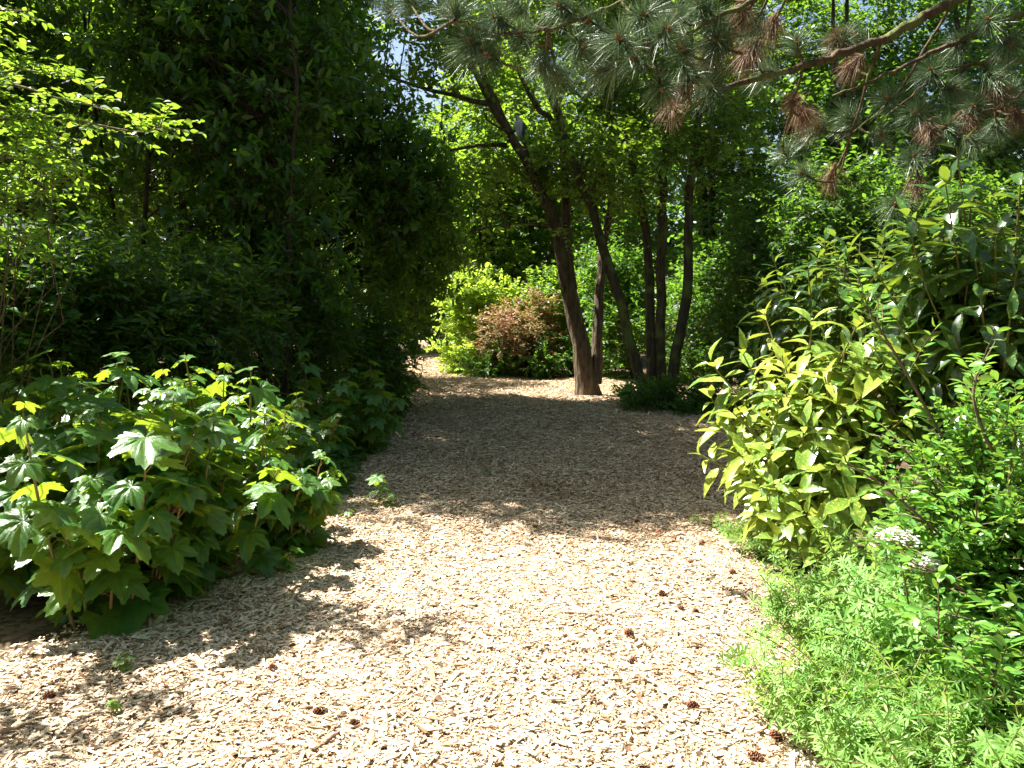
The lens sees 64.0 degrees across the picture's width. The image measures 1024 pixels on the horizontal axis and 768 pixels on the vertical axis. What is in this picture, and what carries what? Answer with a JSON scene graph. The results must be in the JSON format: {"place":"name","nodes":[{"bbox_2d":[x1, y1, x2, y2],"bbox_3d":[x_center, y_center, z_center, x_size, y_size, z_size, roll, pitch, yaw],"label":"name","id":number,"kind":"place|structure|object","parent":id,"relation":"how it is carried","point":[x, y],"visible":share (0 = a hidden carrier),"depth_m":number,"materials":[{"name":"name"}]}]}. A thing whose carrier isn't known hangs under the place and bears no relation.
{"place":"outdoors","nodes":[
{"label":"outdoors","id":0,"kind":"place"},
{"bbox_2d":[0,340,967,767],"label":"path","id":1,"kind":"structure","parent":0,"point":[522,448],"depth_m":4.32,"materials":[{"name":"brown plant"}]},
{"bbox_2d":[112,651,135,670],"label":"seedling","id":2,"kind":"object","parent":1,"relation":"on","point":[123,665],"visible":1,"depth_m":3.47,"materials":[{"name":"green plant"}]},
{"bbox_2d":[225,406,346,557],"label":"lobed leaf shrub","id":3,"kind":"object","parent":1,"relation":"on","point":[316,497],"visible":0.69,"depth_m":5.02,"materials":[{"name":"green plant"}]},
{"bbox_2d":[364,473,390,502],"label":"seedling","id":4,"kind":"object","parent":1,"relation":"on","point":[375,479],"visible":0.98,"depth_m":6.26,"materials":[{"name":"green plant"}]},
{"bbox_2d":[0,342,1003,767],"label":"wood chips","id":5,"kind":"object","parent":1,"relation":"on","point":[354,572],"visible":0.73,"depth_m":3.84,"materials":[{"name":"beige wood"}]},
{"bbox_2d":[0,721,31,735],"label":"stick","id":6,"kind":"object","parent":5,"relation":"on","point":[4,730],"visible":1,"depth_m":2.97,"materials":[{"name":"brown wood"}]},
{"bbox_2d":[43,690,55,699],"bbox_3d":[-1.820,1.227,3.224,0.052,0.043,0.043,4,14,24],"label":"pine cone","id":7,"kind":"object","parent":5,"relation":"on","point":[51,694],"visible":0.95,"depth_m":3.21,"materials":[{"name":"brown plant"}]},
{"bbox_2d":[105,699,122,713],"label":"seedling","id":8,"kind":"object","parent":5,"relation":"on","point":[114,705],"visible":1,"depth_m":3.11,"materials":[{"name":"green plant"}]},
{"bbox_2d":[269,663,277,670],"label":"pine cone","id":9,"kind":"object","parent":5,"relation":"on","point":[272,666],"visible":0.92,"depth_m":3.47,"materials":[{"name":"brown plant"}]},
{"bbox_2d":[278,546,303,569],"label":"seedling","id":10,"kind":"object","parent":5,"relation":"on","point":[291,563],"visible":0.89,"depth_m":4.63,"materials":[{"name":"green plant"}]},
{"bbox_2d":[312,706,327,714],"bbox_3d":[-0.719,1.228,3.068,0.056,0.046,0.046,8,-2,4],"label":"pine cone","id":11,"kind":"object","parent":5,"relation":"on","point":[316,710],"visible":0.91,"depth_m":3.06,"materials":[{"name":"brown plant"}]},
{"bbox_2d":[311,731,339,750],"bbox_3d":[-0.646,1.245,2.853,0.018,0.023,0.131,3,6,32],"label":"stick","id":12,"kind":"object","parent":5,"relation":"on","point":[326,740],"visible":0.99,"depth_m":2.85,"materials":[{"name":"beige wood"}]},
{"bbox_2d":[340,509,354,518],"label":"seedling","id":13,"kind":"object","parent":5,"relation":"on","point":[349,513],"visible":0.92,"depth_m":5.86,"materials":[{"name":"green plant"}]},
{"bbox_2d":[349,718,359,726],"bbox_3d":[-0.565,1.226,2.955,0.046,0.038,0.038,32,20,9],"label":"pine cone","id":14,"kind":"object","parent":5,"relation":"on","point":[353,721],"visible":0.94,"depth_m":2.95,"materials":[{"name":"brown plant"}]},
{"bbox_2d":[380,493,398,506],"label":"seedling","id":15,"kind":"object","parent":5,"relation":"on","point":[392,497],"visible":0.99,"depth_m":6.18,"materials":[{"name":"green plant"}]},
{"bbox_2d":[409,587,489,594],"bbox_3d":[-0.335,1.110,4.396,0.472,0.031,0.018,2,6,17],"label":"stick","id":16,"kind":"object","parent":5,"relation":"on","point":[443,590],"visible":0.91,"depth_m":4.42,"materials":[{"name":"beige wood"}]},
{"bbox_2d":[560,611,604,616],"bbox_3d":[0.342,1.123,4.002,0.219,0.016,0.015,1,6,8],"label":"stick","id":17,"kind":"object","parent":5,"relation":"on","point":[567,612],"visible":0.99,"depth_m":4.00,"materials":[{"name":"beige wood"}]},
{"bbox_2d":[624,628,634,637],"bbox_3d":[0.540,1.155,3.788,0.046,0.046,0.055,-26,34,-16],"label":"pine cone","id":18,"kind":"object","parent":5,"relation":"on","point":[628,631],"visible":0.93,"depth_m":3.77,"materials":[{"name":"brown plant"}]},
{"bbox_2d":[627,656,636,664],"bbox_3d":[0.515,1.185,3.507,0.047,0.039,0.039,-43,-1,-12],"label":"pine cone","id":19,"kind":"object","parent":5,"relation":"on","point":[632,658],"visible":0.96,"depth_m":3.50,"materials":[{"name":"brown plant"}]},
{"bbox_2d":[659,590,666,596],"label":"pine cone","id":20,"kind":"object","parent":5,"relation":"on","point":[661,592],"visible":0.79,"depth_m":4.37,"materials":[{"name":"brown plant"}]},
{"bbox_2d":[686,700,699,709],"bbox_3d":[0.694,1.236,3.144,0.053,0.043,0.043,13,8,44],"label":"pine cone","id":21,"kind":"object","parent":5,"relation":"on","point":[690,704],"visible":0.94,"depth_m":3.14,"materials":[{"name":"brown plant"}]},
{"bbox_2d":[692,607,699,613],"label":"pine cone","id":22,"kind":"object","parent":5,"relation":"on","point":[695,609],"visible":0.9,"depth_m":4.15,"materials":[{"name":"brown plant"}]},
{"bbox_2d":[686,640,714,648],"bbox_3d":[0.856,1.186,3.724,0.130,0.028,0.018,2,6,24],"label":"stick","id":23,"kind":"object","parent":5,"relation":"on","point":[700,644],"visible":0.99,"depth_m":3.72,"materials":[{"name":"beige wood"}]},
{"bbox_2d":[699,540,705,546],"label":"pine cone","id":24,"kind":"object","parent":5,"relation":"on","point":[701,542],"visible":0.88,"depth_m":5.33,"materials":[{"name":"brown plant"}]},
{"bbox_2d":[729,569,736,574],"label":"pine cone","id":25,"kind":"object","parent":5,"relation":"on","point":[731,571],"visible":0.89,"depth_m":4.73,"materials":[{"name":"brown plant"}]},
{"bbox_2d":[746,750,763,763],"bbox_3d":[0.829,1.274,2.793,0.048,0.048,0.058,22,-25,-37],"label":"pine cone","id":26,"kind":"object","parent":5,"relation":"on","point":[755,755],"visible":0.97,"depth_m":2.78,"materials":[{"name":"brown plant"}]},
{"bbox_2d":[769,729,782,742],"bbox_3d":[0.940,1.257,2.924,0.045,0.045,0.055,1,26,-18],"label":"pine cone","id":27,"kind":"object","parent":5,"relation":"on","point":[773,733],"visible":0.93,"depth_m":2.91,"materials":[{"name":"brown plant"}]},
{"bbox_2d":[750,548,911,652],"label":"goosegrass plant","id":28,"kind":"object","parent":5,"relation":"on","point":[796,586],"visible":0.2,"depth_m":3.83,"materials":[{"name":"green plant"}]},
{"bbox_2d":[745,536,978,706],"bbox_3d":[1.422,0.980,3.316,0.888,0.540,0.956,3,6,31],"label":"goosegrass plant","id":29,"kind":"object","parent":5,"relation":"on","point":[827,621],"visible":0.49,"depth_m":3.37,"materials":[{"name":"green plant"}]},
{"bbox_2d":[825,617,1023,767],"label":"goosegrass plant","id":30,"kind":"object","parent":5,"relation":"on","point":[992,751],"visible":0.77,"depth_m":2.50,"materials":[{"name":"green plant"}]},
{"bbox_2d":[908,554,940,716],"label":"white flower","id":31,"kind":"object","parent":5,"relation":"on","point":[932,560],"visible":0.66,"depth_m":2.92,"materials":[{"name":"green plant"}]},
{"bbox_2d":[690,510,766,543],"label":"goosegrass plant","id":32,"kind":"object","parent":1,"relation":"on","point":[718,515],"visible":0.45,"depth_m":5.63,"materials":[{"name":"green plant"}]},
{"bbox_2d":[714,604,893,732],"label":"goosegrass plant","id":33,"kind":"object","parent":1,"relation":"on","point":[803,672],"visible":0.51,"depth_m":2.98,"materials":[{"name":"green plant"}]},
{"bbox_2d":[744,625,978,767],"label":"goosegrass plant","id":34,"kind":"object","parent":1,"relation":"on","point":[833,738],"visible":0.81,"depth_m":2.65,"materials":[{"name":"green plant"}]},
{"bbox_2d":[875,526,919,636],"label":"white flower","id":35,"kind":"object","parent":1,"relation":"on","point":[888,531],"visible":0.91,"depth_m":3.02,"materials":[{"name":"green plant"}]},
{"bbox_2d":[0,318,1023,765],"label":"ground","id":36,"kind":"structure","parent":0,"point":[18,624],"depth_m":4.27,"materials":[{"name":"soil"}]},
{"bbox_2d":[0,364,38,431],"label":"lobed leaf shrub","id":37,"kind":"object","parent":36,"relation":"on","point":[9,401],"visible":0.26,"depth_m":5.72,"materials":[{"name":"green plant"}]},
{"bbox_2d":[0,338,120,477],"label":"lobed leaf shrub","id":38,"kind":"object","parent":36,"relation":"on","point":[91,392],"visible":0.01,"depth_m":7.56,"materials":[{"name":"green plant"}]},
{"bbox_2d":[0,382,131,603],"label":"lobed leaf shrub","id":39,"kind":"object","parent":36,"relation":"on","point":[44,437],"visible":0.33,"depth_m":4.37,"materials":[{"name":"green plant"}]},
{"bbox_2d":[0,0,145,290],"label":"evergreen tree","id":40,"kind":"object","parent":36,"relation":"on","point":[48,38],"visible":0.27,"depth_m":8.73,"materials":[{"name":"green plant"}]},
{"bbox_2d":[1,46,147,301],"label":"broadleaf tree","id":41,"kind":"object","parent":36,"relation":"on","point":[63,205],"visible":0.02,"depth_m":15.99,"materials":[{"name":"green plant"}]},
{"bbox_2d":[0,203,162,457],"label":"understorey shrub","id":42,"kind":"object","parent":36,"relation":"on","point":[70,330],"visible":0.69,"depth_m":6.33,"materials":[{"name":"green plant"}]},
{"bbox_2d":[0,349,164,537],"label":"lobed leaf shrub","id":43,"kind":"object","parent":36,"relation":"on","point":[45,388],"visible":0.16,"depth_m":5.13,"materials":[{"name":"green plant"}]},
{"bbox_2d":[1,0,189,228],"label":"broadleaf tree","id":44,"kind":"object","parent":36,"relation":"on","point":[113,146],"visible":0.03,"depth_m":12.91,"materials":[{"name":"green plant"}]},
{"bbox_2d":[0,0,202,425],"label":"evergreen tree","id":45,"kind":"object","parent":36,"relation":"on","point":[27,91],"visible":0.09,"depth_m":9.66,"materials":[{"name":"green plant"}]},
{"bbox_2d":[0,0,205,427],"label":"arching shrub","id":46,"kind":"object","parent":36,"relation":"on","point":[41,155],"visible":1,"depth_m":4.49,"materials":[{"name":"green plant"}]},
{"bbox_2d":[0,401,232,638],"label":"lobed leaf shrub","id":47,"kind":"object","parent":36,"relation":"on","point":[87,563],"visible":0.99,"depth_m":3.86,"materials":[{"name":"green plant"}]},
{"bbox_2d":[72,355,197,426],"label":"lobed leaf shrub","id":48,"kind":"object","parent":36,"relation":"on","point":[148,404],"visible":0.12,"depth_m":5.71,"materials":[{"name":"green plant"}]},
{"bbox_2d":[80,329,206,422],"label":"lobed leaf shrub","id":49,"kind":"object","parent":36,"relation":"on","point":[135,400],"visible":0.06,"depth_m":7.61,"materials":[{"name":"green plant"}]},
{"bbox_2d":[10,207,302,413],"bbox_3d":[-3.201,-0.353,7.419,2.496,2.462,2.082,-2,6,-19],"label":"understorey shrub","id":50,"kind":"object","parent":36,"relation":"on","point":[180,304],"visible":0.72,"depth_m":7.12,"materials":[{"name":"green plant"}]},
{"bbox_2d":[62,0,317,372],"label":"broadleaf tree","id":51,"kind":"object","parent":36,"relation":"on","point":[150,207],"visible":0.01,"depth_m":16.77,"materials":[{"name":"green plant"}]},
{"bbox_2d":[1,0,381,425],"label":"evergreen tree","id":52,"kind":"object","parent":36,"relation":"on","point":[96,54],"visible":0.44,"depth_m":8.18,"materials":[{"name":"green plant"}]},
{"bbox_2d":[92,387,301,608],"bbox_3d":[-1.821,0.593,4.511,0.946,1.126,1.119,5,7,40],"label":"lobed leaf shrub","id":53,"kind":"object","parent":36,"relation":"on","point":[244,538],"visible":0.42,"depth_m":4.53,"materials":[{"name":"green plant"}]},
{"bbox_2d":[68,0,336,282],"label":"evergreen tree","id":54,"kind":"object","parent":36,"relation":"on","point":[141,174],"visible":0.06,"depth_m":12.79,"materials":[{"name":"green plant"}]},
{"bbox_2d":[142,352,296,538],"bbox_3d":[-1.982,0.413,5.496,1.039,1.285,1.027,0,5,0],"label":"lobed leaf shrub","id":55,"kind":"object","parent":36,"relation":"on","point":[266,390],"visible":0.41,"depth_m":5.37,"materials":[{"name":"green plant"}]},
{"bbox_2d":[135,225,316,415],"bbox_3d":[-2.857,-0.400,8.179,1.782,2.406,1.588,-2,6,-18],"label":"understorey shrub","id":56,"kind":"object","parent":36,"relation":"on","point":[275,329],"visible":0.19,"depth_m":8.06,"materials":[{"name":"green plant"}]},
{"bbox_2d":[178,335,289,459],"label":"lobed leaf shrub","id":57,"kind":"object","parent":36,"relation":"on","point":[277,360],"visible":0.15,"depth_m":7.94,"materials":[{"name":"green plant"}]},
{"bbox_2d":[85,0,407,409],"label":"evergreen tree","id":58,"kind":"object","parent":36,"relation":"on","point":[250,154],"visible":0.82,"depth_m":8.28,"materials":[{"name":"green plant"}]},
{"bbox_2d":[75,0,476,414],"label":"evergreen tree","id":59,"kind":"object","parent":36,"relation":"on","point":[380,190],"visible":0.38,"depth_m":10.91,"materials":[{"name":"green plant"}]},
{"bbox_2d":[223,392,354,480],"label":"lobed leaf shrub","id":60,"kind":"object","parent":36,"relation":"on","point":[313,438],"visible":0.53,"depth_m":6.49,"materials":[{"name":"green plant"}]},
{"bbox_2d":[191,208,392,425],"bbox_3d":[-2.788,-0.748,9.616,2.642,2.829,2.158,0,5,0],"label":"understorey shrub","id":61,"kind":"object","parent":36,"relation":"on","point":[318,327],"visible":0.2,"depth_m":9.46,"materials":[{"name":"green plant"}]},
{"bbox_2d":[264,351,362,468],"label":"lobed leaf shrub","id":62,"kind":"object","parent":36,"relation":"on","point":[333,407],"visible":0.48,"depth_m":7.80,"materials":[{"name":"green plant"}]},
{"bbox_2d":[189,0,483,396],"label":"evergreen tree","id":63,"kind":"object","parent":36,"relation":"on","point":[435,282],"visible":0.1,"depth_m":12.95,"materials":[{"name":"green plant"}]},
{"bbox_2d":[285,2,397,284],"bbox_3d":[-7.439,-8.255,28.623,7.372,14.101,6.000,0,5,0],"label":"broadleaf tree","id":64,"kind":"object","parent":36,"relation":"on","point":[382,26],"depth_m":28.68,"materials":[{"name":"green plant"}]},
{"bbox_2d":[318,360,408,455],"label":"lobed leaf shrub","id":65,"kind":"object","parent":36,"relation":"on","point":[374,398],"visible":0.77,"depth_m":8.38,"materials":[{"name":"green plant"}]},
{"bbox_2d":[299,267,434,417],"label":"understorey shrub","id":66,"kind":"object","parent":36,"relation":"on","point":[391,333],"visible":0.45,"depth_m":11.05,"materials":[{"name":"green plant"}]},
{"bbox_2d":[342,232,447,354],"bbox_3d":[-3.833,-3.959,26.723,3.857,6.582,4.595,0,5,0],"label":"broadleaf tree","id":67,"kind":"object","parent":36,"relation":"on","point":[424,329],"visible":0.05,"depth_m":26.11,"materials":[{"name":"green plant"}]},
{"bbox_2d":[415,231,475,339],"bbox_3d":[-3.973,-6.376,38.621,5.844,10.307,5.131,0,5,0],"label":"broadleaf tree","id":68,"kind":"object","parent":36,"relation":"on","point":[435,318],"visible":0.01,"depth_m":38.55,"materials":[{"name":"green plant"}]},
{"bbox_2d":[393,0,538,345],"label":"broadleaf tree","id":69,"kind":"object","parent":36,"relation":"on","point":[433,127],"visible":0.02,"depth_m":28.77,"materials":[{"name":"green plant"}]},
{"bbox_2d":[424,258,529,375],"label":"leafy shrub","id":70,"kind":"object","parent":36,"relation":"on","point":[481,292],"visible":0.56,"depth_m":18.97,"materials":[{"name":"green plant"}]},
{"bbox_2d":[425,107,556,340],"bbox_3d":[-0.834,-4.261,23.592,4.656,7.126,5.052,0,5,0],"label":"broadleaf tree","id":71,"kind":"object","parent":36,"relation":"on","point":[492,246],"visible":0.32,"depth_m":22.45,"materials":[{"name":"green plant"}]},
{"bbox_2d":[455,325,573,379],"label":"leafy shrub","id":72,"kind":"object","parent":36,"relation":"on","point":[483,364],"visible":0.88,"depth_m":17.68,"materials":[{"name":"green plant"}]},
{"bbox_2d":[425,40,613,340],"bbox_3d":[0.471,-5.677,24.374,5.792,9.810,5.058,4,7,38],"label":"broadleaf tree","id":73,"kind":"object","parent":36,"relation":"on","point":[536,238],"visible":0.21,"depth_m":23.49,"materials":[{"name":"green plant"}]},
{"bbox_2d":[461,283,581,376],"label":"barberry shrub","id":74,"kind":"object","parent":36,"relation":"on","point":[509,328],"visible":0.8,"depth_m":17.98,"materials":[{"name":"brown plant"}]},
{"bbox_2d":[358,0,708,395],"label":"forked tree","id":75,"kind":"object","parent":36,"relation":"on","point":[588,364],"visible":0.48,"depth_m":13.56,"materials":[{"name":"green plant"}]},
{"bbox_2d":[513,115,525,138],"bbox_3d":[0.129,-4.224,13.486,0.212,0.380,0.163,0,5,0],"label":"bird","id":76,"kind":"object","parent":75,"relation":"on","point":[519,125],"visible":1,"depth_m":13.42},
{"bbox_2d":[59,86,1023,333],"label":"woodland","id":77,"kind":"object","parent":36,"relation":"on","point":[672,213],"visible":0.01,"depth_m":43.26,"materials":[{"name":"green plant"}]},
{"bbox_2d":[512,263,613,375],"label":"leafy shrub","id":78,"kind":"object","parent":36,"relation":"on","point":[546,288],"visible":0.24,"depth_m":18.88,"materials":[{"name":"green plant"}]},
{"bbox_2d":[227,369,917,642],"bbox_3d":[1.349,0.417,10.644,9.302,0.371,13.963,0,5,0],"label":"ground cover","id":79,"kind":"object","parent":36,"relation":"on","point":[344,464],"visible":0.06,"depth_m":7.55,"materials":[{"name":"green plant"}]},
{"bbox_2d":[520,0,707,363],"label":"broadleaf tree","id":80,"kind":"object","parent":36,"relation":"on","point":[633,224],"visible":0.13,"depth_m":21.90,"materials":[{"name":"green plant"}]},
{"bbox_2d":[572,223,656,378],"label":"leafy shrub","id":81,"kind":"object","parent":36,"relation":"on","point":[632,297],"visible":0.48,"depth_m":17.37,"materials":[{"name":"green plant"}]},
{"bbox_2d":[533,0,696,182],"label":"broadleaf tree","id":82,"kind":"object","parent":36,"relation":"on","point":[577,99],"visible":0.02,"depth_m":28.42,"materials":[{"name":"green plant"}]},
{"bbox_2d":[609,379,651,406],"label":"weedy shrub","id":83,"kind":"object","parent":36,"relation":"on","point":[626,389],"visible":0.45,"depth_m":12.67,"materials":[{"name":"green plant"}]},
{"bbox_2d":[515,0,788,398],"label":"many stemmed tree","id":84,"kind":"object","parent":36,"relation":"on","point":[666,146],"visible":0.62,"depth_m":12.69,"materials":[{"name":"green plant"}]},
{"bbox_2d":[618,372,728,418],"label":"weedy shrub","id":85,"kind":"object","parent":36,"relation":"on","point":[692,399],"visible":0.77,"depth_m":12.01,"materials":[{"name":"green plant"}]},
{"bbox_2d":[363,0,1023,237],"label":"pine tree","id":86,"kind":"object","parent":36,"relation":"on","point":[721,29],"visible":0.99,"depth_m":4.51,"materials":[{"name":"green plant"}]},
{"bbox_2d":[631,232,760,383],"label":"leafy shrub","id":87,"kind":"object","parent":36,"relation":"on","point":[692,354],"visible":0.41,"depth_m":16.28,"materials":[{"name":"green plant"}]},
{"bbox_2d":[642,0,810,373],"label":"broadleaf tree","id":88,"kind":"object","parent":36,"relation":"on","point":[708,214],"visible":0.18,"depth_m":19.45,"materials":[{"name":"green plant"}]},
{"bbox_2d":[631,0,865,239],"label":"broadleaf tree","id":89,"kind":"object","parent":36,"relation":"on","point":[788,58],"visible":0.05,"depth_m":24.06,"materials":[{"name":"green plant"}]},
{"bbox_2d":[717,521,801,566],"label":"goosegrass plant","id":90,"kind":"object","parent":36,"relation":"on","point":[762,547],"visible":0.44,"depth_m":5.08,"materials":[{"name":"green plant"}]},
{"bbox_2d":[689,158,860,399],"bbox_3d":[4.086,-1.495,12.516,2.962,3.780,2.903,0,5,0],"label":"leafy shrub","id":91,"kind":"object","parent":36,"relation":"on","point":[747,246],"visible":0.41,"depth_m":12.23,"materials":[{"name":"green plant"}]},
{"bbox_2d":[688,301,940,589],"bbox_3d":[1.878,0.342,5.027,1.396,1.725,1.617,-3,6,-26],"label":"spotted laurel","id":92,"kind":"object","parent":36,"relation":"on","point":[791,486],"visible":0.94,"depth_m":4.80,"materials":[{"name":"green plant"}]},
{"bbox_2d":[723,227,932,436],"bbox_3d":[2.514,-0.132,6.470,1.540,2.206,1.184,4,7,36],"label":"spotted laurel","id":93,"kind":"object","parent":36,"relation":"on","point":[818,286],"visible":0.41,"depth_m":6.28,"materials":[{"name":"green plant"}]},
{"bbox_2d":[703,0,953,371],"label":"broadleaf tree","id":94,"kind":"object","parent":36,"relation":"on","point":[828,148],"visible":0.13,"depth_m":17.36,"materials":[{"name":"green plant"}]},
{"bbox_2d":[812,515,930,601],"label":"goosegrass plant","id":95,"kind":"object","parent":36,"relation":"on","point":[887,572],"visible":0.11,"depth_m":3.88,"materials":[{"name":"green plant"}]},
{"bbox_2d":[766,0,999,195],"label":"broadleaf tree","id":96,"kind":"object","parent":36,"relation":"on","point":[877,25],"visible":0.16,"depth_m":22.47,"materials":[{"name":"green plant"}]},
{"bbox_2d":[751,136,1023,344],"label":"leafy shrub","id":97,"kind":"object","parent":36,"relation":"on","point":[858,217],"visible":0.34,"depth_m":10.10,"materials":[{"name":"green plant"}]},
{"bbox_2d":[815,547,1023,721],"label":"goosegrass plant","id":98,"kind":"object","parent":36,"relation":"on","point":[884,597],"visible":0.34,"depth_m":2.96,"materials":[{"name":"green plant"}]},
{"bbox_2d":[821,257,1023,767],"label":"glossy shrub","id":99,"kind":"object","parent":36,"relation":"on","point":[983,539],"visible":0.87,"depth_m":2.98,"materials":[{"name":"green plant"}]},
{"bbox_2d":[841,128,1023,534],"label":"spotted laurel","id":100,"kind":"object","parent":36,"relation":"on","point":[964,308],"visible":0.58,"depth_m":4.47,"materials":[{"name":"green plant"}]},
{"bbox_2d":[851,0,1023,322],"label":"broadleaf tree","id":101,"kind":"object","parent":36,"relation":"on","point":[1012,164],"visible":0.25,"depth_m":15.45,"materials":[{"name":"green plant"}]},
{"bbox_2d":[895,0,1023,233],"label":"broadleaf tree","id":102,"kind":"object","parent":36,"relation":"on","point":[1018,28],"visible":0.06,"depth_m":21.51,"materials":[{"name":"green plant"}]},
{"bbox_2d":[67,0,1023,302],"label":"sky","id":103,"kind":"structure","parent":0,"point":[397,53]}
]}

